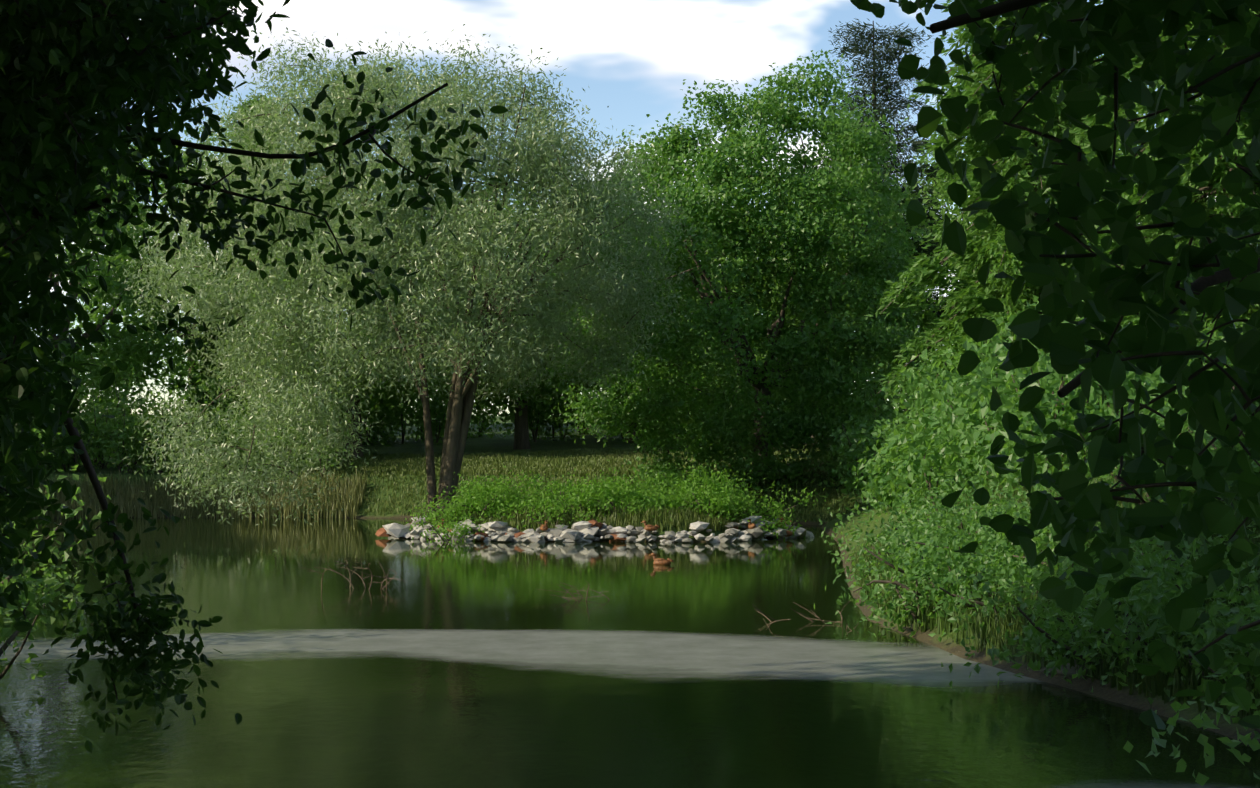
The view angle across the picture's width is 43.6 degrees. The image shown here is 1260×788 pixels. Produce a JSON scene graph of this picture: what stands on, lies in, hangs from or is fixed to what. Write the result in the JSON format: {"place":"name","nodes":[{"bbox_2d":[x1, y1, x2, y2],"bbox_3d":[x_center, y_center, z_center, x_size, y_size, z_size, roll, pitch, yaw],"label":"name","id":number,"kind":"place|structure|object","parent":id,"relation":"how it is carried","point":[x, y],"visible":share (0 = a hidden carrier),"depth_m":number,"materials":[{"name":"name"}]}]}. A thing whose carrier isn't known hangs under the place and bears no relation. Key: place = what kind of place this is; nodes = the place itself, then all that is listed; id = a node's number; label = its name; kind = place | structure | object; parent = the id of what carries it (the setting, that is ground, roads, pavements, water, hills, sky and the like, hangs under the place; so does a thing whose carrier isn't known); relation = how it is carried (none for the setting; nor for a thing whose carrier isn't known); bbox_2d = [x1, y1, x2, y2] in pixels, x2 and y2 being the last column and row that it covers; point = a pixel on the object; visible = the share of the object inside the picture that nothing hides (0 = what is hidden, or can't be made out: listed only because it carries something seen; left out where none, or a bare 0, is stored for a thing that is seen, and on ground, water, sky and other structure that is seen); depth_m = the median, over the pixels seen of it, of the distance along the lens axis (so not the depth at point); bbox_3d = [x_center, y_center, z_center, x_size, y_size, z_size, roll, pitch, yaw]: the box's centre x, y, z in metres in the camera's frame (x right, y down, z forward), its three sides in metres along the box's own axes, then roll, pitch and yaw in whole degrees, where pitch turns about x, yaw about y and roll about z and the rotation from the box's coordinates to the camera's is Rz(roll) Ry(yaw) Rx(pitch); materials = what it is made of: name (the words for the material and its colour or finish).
{"place":"outdoors","nodes":[
{"label":"outdoors","id":0,"kind":"place"},
{"bbox_2d":[8,0,1250,415],"label":"sky","id":1,"kind":"structure","parent":0,"point":[634,58],"materials":[{"name":"white"}]},
{"bbox_2d":[0,517,1259,787],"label":"pond water","id":2,"kind":"structure","parent":0,"point":[466,665],"depth_m":16.73,"materials":[{"name":"green liquid"}]},
{"bbox_2d":[298,560,403,589],"bbox_3d":[-5.067,3.465,29.137,1.921,0.816,1.252,0,-2,-2],"label":"dead branch","id":3,"kind":"object","parent":2,"relation":"in","point":[362,578],"visible":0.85,"depth_m":29.15,"materials":[{"name":"brown wood"}]},
{"bbox_2d":[538,581,609,600],"bbox_3d":[-0.854,3.447,26.777,1.157,0.650,1.359,1,-3,-19],"label":"dead branch","id":4,"kind":"object","parent":2,"relation":"in","point":[578,593],"visible":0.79,"depth_m":26.87,"materials":[{"name":"brown wood"}]},
{"bbox_2d":[650,553,673,564],"bbox_3d":[0.718,3.778,35.917,0.578,0.316,0.216,0,-2,-2],"label":"duck","id":5,"kind":"object","parent":2,"relation":"on","point":[661,561],"visible":0.96,"depth_m":35.85,"materials":[{"name":"brown"}]},
{"bbox_2d":[752,597,858,630],"bbox_3d":[2.611,3.376,23.166,1.557,0.750,2.370,0,-2,11],"label":"dead branch","id":6,"kind":"object","parent":2,"relation":"in","point":[809,618],"visible":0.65,"depth_m":23.07,"materials":[{"name":"brown wood"}]},
{"bbox_2d":[859,590,1248,678],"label":"bank slabs","id":7,"kind":"structure","parent":2,"relation":"on","point":[1071,671],"depth_m":16.93,"materials":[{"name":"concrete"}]},
{"bbox_2d":[11,415,1259,744],"bbox_3d":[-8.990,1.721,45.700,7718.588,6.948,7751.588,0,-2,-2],"label":"ground","id":8,"kind":"structure","parent":0,"point":[503,443],"depth_m":60.38,"materials":[{"name":"green soil"}]},
{"bbox_2d":[0,420,110,687],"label":"bank shrubs","id":9,"kind":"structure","parent":8,"relation":"on","point":[49,580],"depth_m":17.75,"materials":[{"name":"green plant"}]},
{"bbox_2d":[18,141,226,452],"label":"tree","id":10,"kind":"object","parent":8,"relation":"on","point":[139,350],"visible":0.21,"depth_m":78.42,"materials":[{"name":"green plant"}]},
{"bbox_2d":[54,117,292,395],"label":"tree","id":11,"kind":"object","parent":8,"relation":"on","point":[188,367],"visible":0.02,"depth_m":94.50,"materials":[{"name":"green plant"}]},
{"bbox_2d":[4,467,367,518],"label":"reed bank","id":12,"kind":"structure","parent":8,"relation":"on","point":[161,497],"depth_m":65.38,"materials":[{"name":"green plant"}]},
{"bbox_2d":[11,356,368,480],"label":"bank shrubs","id":13,"kind":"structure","parent":8,"relation":"on","point":[102,445],"depth_m":69.65,"materials":[{"name":"green plant"}]},
{"bbox_2d":[160,93,343,440],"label":"conifer tree","id":14,"kind":"object","parent":8,"relation":"on","point":[185,386],"visible":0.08,"depth_m":84.62,"materials":[{"name":"green plant"}]},
{"bbox_2d":[0,0,510,752],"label":"tree","id":15,"kind":"object","parent":8,"relation":"on","point":[76,76],"visible":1,"depth_m":7.90,"materials":[{"name":"green plant"}]},
{"bbox_2d":[220,148,497,459],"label":"tree","id":16,"kind":"object","parent":8,"relation":"on","point":[386,405],"visible":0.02,"depth_m":76.95,"materials":[{"name":"green plant"}]},
{"bbox_2d":[99,20,713,526],"bbox_3d":[-7.713,-3.995,52.173,18.899,16.892,14.337,-1,-3,19],"label":"willow tree","id":17,"kind":"object","parent":8,"relation":"on","point":[479,338],"visible":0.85,"depth_m":49.60,"materials":[{"name":"green plant"}]},
{"bbox_2d":[343,197,552,385],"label":"tree","id":18,"kind":"object","parent":8,"relation":"on","point":[480,271],"depth_m":102.13,"materials":[{"name":"green plant"}]},
{"bbox_2d":[376,165,624,449],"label":"tree","id":19,"kind":"object","parent":8,"relation":"on","point":[522,416],"visible":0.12,"depth_m":83.35,"materials":[{"name":"green plant"}]},
{"bbox_2d":[54,299,949,447],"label":"shrubs","id":20,"kind":"object","parent":8,"relation":"on","point":[439,421],"visible":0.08,"depth_m":89.59,"materials":[{"name":"green plant"}]},
{"bbox_2d":[289,444,869,521],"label":"bank grass","id":21,"kind":"structure","parent":8,"relation":"on","point":[571,461],"depth_m":68.38,"materials":[{"name":"green plant"}]},
{"bbox_2d":[375,516,813,542],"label":"rocks","id":22,"kind":"object","parent":8,"relation":"on","point":[579,531],"visible":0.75,"depth_m":46.06,"materials":[{"name":"stone"}]},
{"bbox_2d":[540,520,547,530],"bbox_3d":[-2.504,3.836,45.903,0.208,0.316,0.581,1,-2,-15],"label":"duck","id":23,"kind":"object","parent":22,"relation":"on","point":[543,527],"visible":0.96,"depth_m":45.76,"materials":[{"name":"brown"}]},
{"bbox_2d":[641,520,660,530],"bbox_3d":[0.604,3.832,45.806,0.584,0.316,0.209,0,-2,-2],"label":"duck","id":24,"kind":"object","parent":22,"relation":"on","point":[651,527],"visible":1,"depth_m":45.74,"materials":[{"name":"brown"}]},
{"bbox_2d":[748,519,755,528],"bbox_3d":[3.626,3.880,46.954,0.224,0.316,0.572,0,-2,-2],"label":"duck","id":25,"kind":"object","parent":22,"relation":"on","point":[751,525],"visible":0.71,"depth_m":46.83,"materials":[{"name":"brown"}]},
{"bbox_2d":[424,504,772,531],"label":"island grass","id":26,"kind":"structure","parent":8,"relation":"on","point":[676,517],"depth_m":46.72,"materials":[{"name":"green plant"}]},
{"bbox_2d":[405,458,825,543],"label":"weeds","id":27,"kind":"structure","parent":8,"relation":"on","point":[715,495],"depth_m":47.50,"materials":[{"name":"green plant"}]},
{"bbox_2d":[517,212,739,442],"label":"tree","id":28,"kind":"object","parent":8,"relation":"on","point":[630,440],"visible":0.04,"depth_m":84.01,"materials":[{"name":"green plant"}]},
{"bbox_2d":[645,223,773,414],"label":"tree","id":29,"kind":"object","parent":8,"relation":"on","point":[711,275],"depth_m":103.93,"materials":[{"name":"green plant"}]},
{"bbox_2d":[523,49,940,498],"bbox_3d":[4.285,-4.598,63.167,17.567,17.127,14.394,0,-2,-2],"label":"round tree","id":30,"kind":"object","parent":8,"relation":"on","point":[817,270],"visible":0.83,"depth_m":60.14,"materials":[{"name":"green plant"}]},
{"bbox_2d":[672,140,946,444],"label":"tree","id":31,"kind":"object","parent":8,"relation":"on","point":[926,321],"visible":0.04,"depth_m":78.31,"materials":[{"name":"green plant"}]},
{"bbox_2d":[771,18,967,415],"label":"pine tree","id":32,"kind":"object","parent":8,"relation":"on","point":[858,41],"visible":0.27,"depth_m":82.40,"materials":[{"name":"green plant"}]},
{"bbox_2d":[802,295,1194,522],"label":"shrubs","id":33,"kind":"object","parent":8,"relation":"on","point":[933,435],"visible":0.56,"depth_m":34.76,"materials":[{"name":"green plant"}]},
{"bbox_2d":[864,0,1143,497],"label":"cypress tree","id":34,"kind":"object","parent":8,"relation":"on","point":[985,246],"visible":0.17,"depth_m":50.09,"materials":[{"name":"green plant"}]},
{"bbox_2d":[903,115,1138,347],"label":"tree","id":35,"kind":"object","parent":8,"relation":"on","point":[943,196],"depth_m":99.26,"materials":[{"name":"green plant"}]},
{"bbox_2d":[814,433,1259,785],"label":"bank weeds","id":36,"kind":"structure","parent":8,"relation":"on","point":[934,540],"depth_m":18.00,"materials":[{"name":"green plant"}]},
{"bbox_2d":[850,0,1259,729],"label":"tree","id":37,"kind":"object","parent":8,"relation":"on","point":[1118,34],"visible":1,"depth_m":3.87,"materials":[{"name":"green plant"}]},
{"bbox_2d":[850,476,1259,717],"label":"bank grass","id":38,"kind":"structure","parent":8,"relation":"on","point":[1156,687],"depth_m":18.74,"materials":[{"name":"green plant"}]},
{"bbox_2d":[927,88,1251,323],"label":"tree","id":39,"kind":"object","parent":8,"relation":"on","point":[934,215],"depth_m":73.97,"materials":[{"name":"green plant"}]},
{"bbox_2d":[1002,295,1259,551],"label":"bank shrubs","id":40,"kind":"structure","parent":8,"relation":"on","point":[1216,445],"depth_m":20.84,"materials":[{"name":"green plant"}]},
{"bbox_2d":[1043,9,1259,432],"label":"cypress tree","id":41,"kind":"object","parent":8,"relation":"on","point":[1213,187],"visible":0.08,"depth_m":40.89,"materials":[{"name":"green plant"}]}
]}

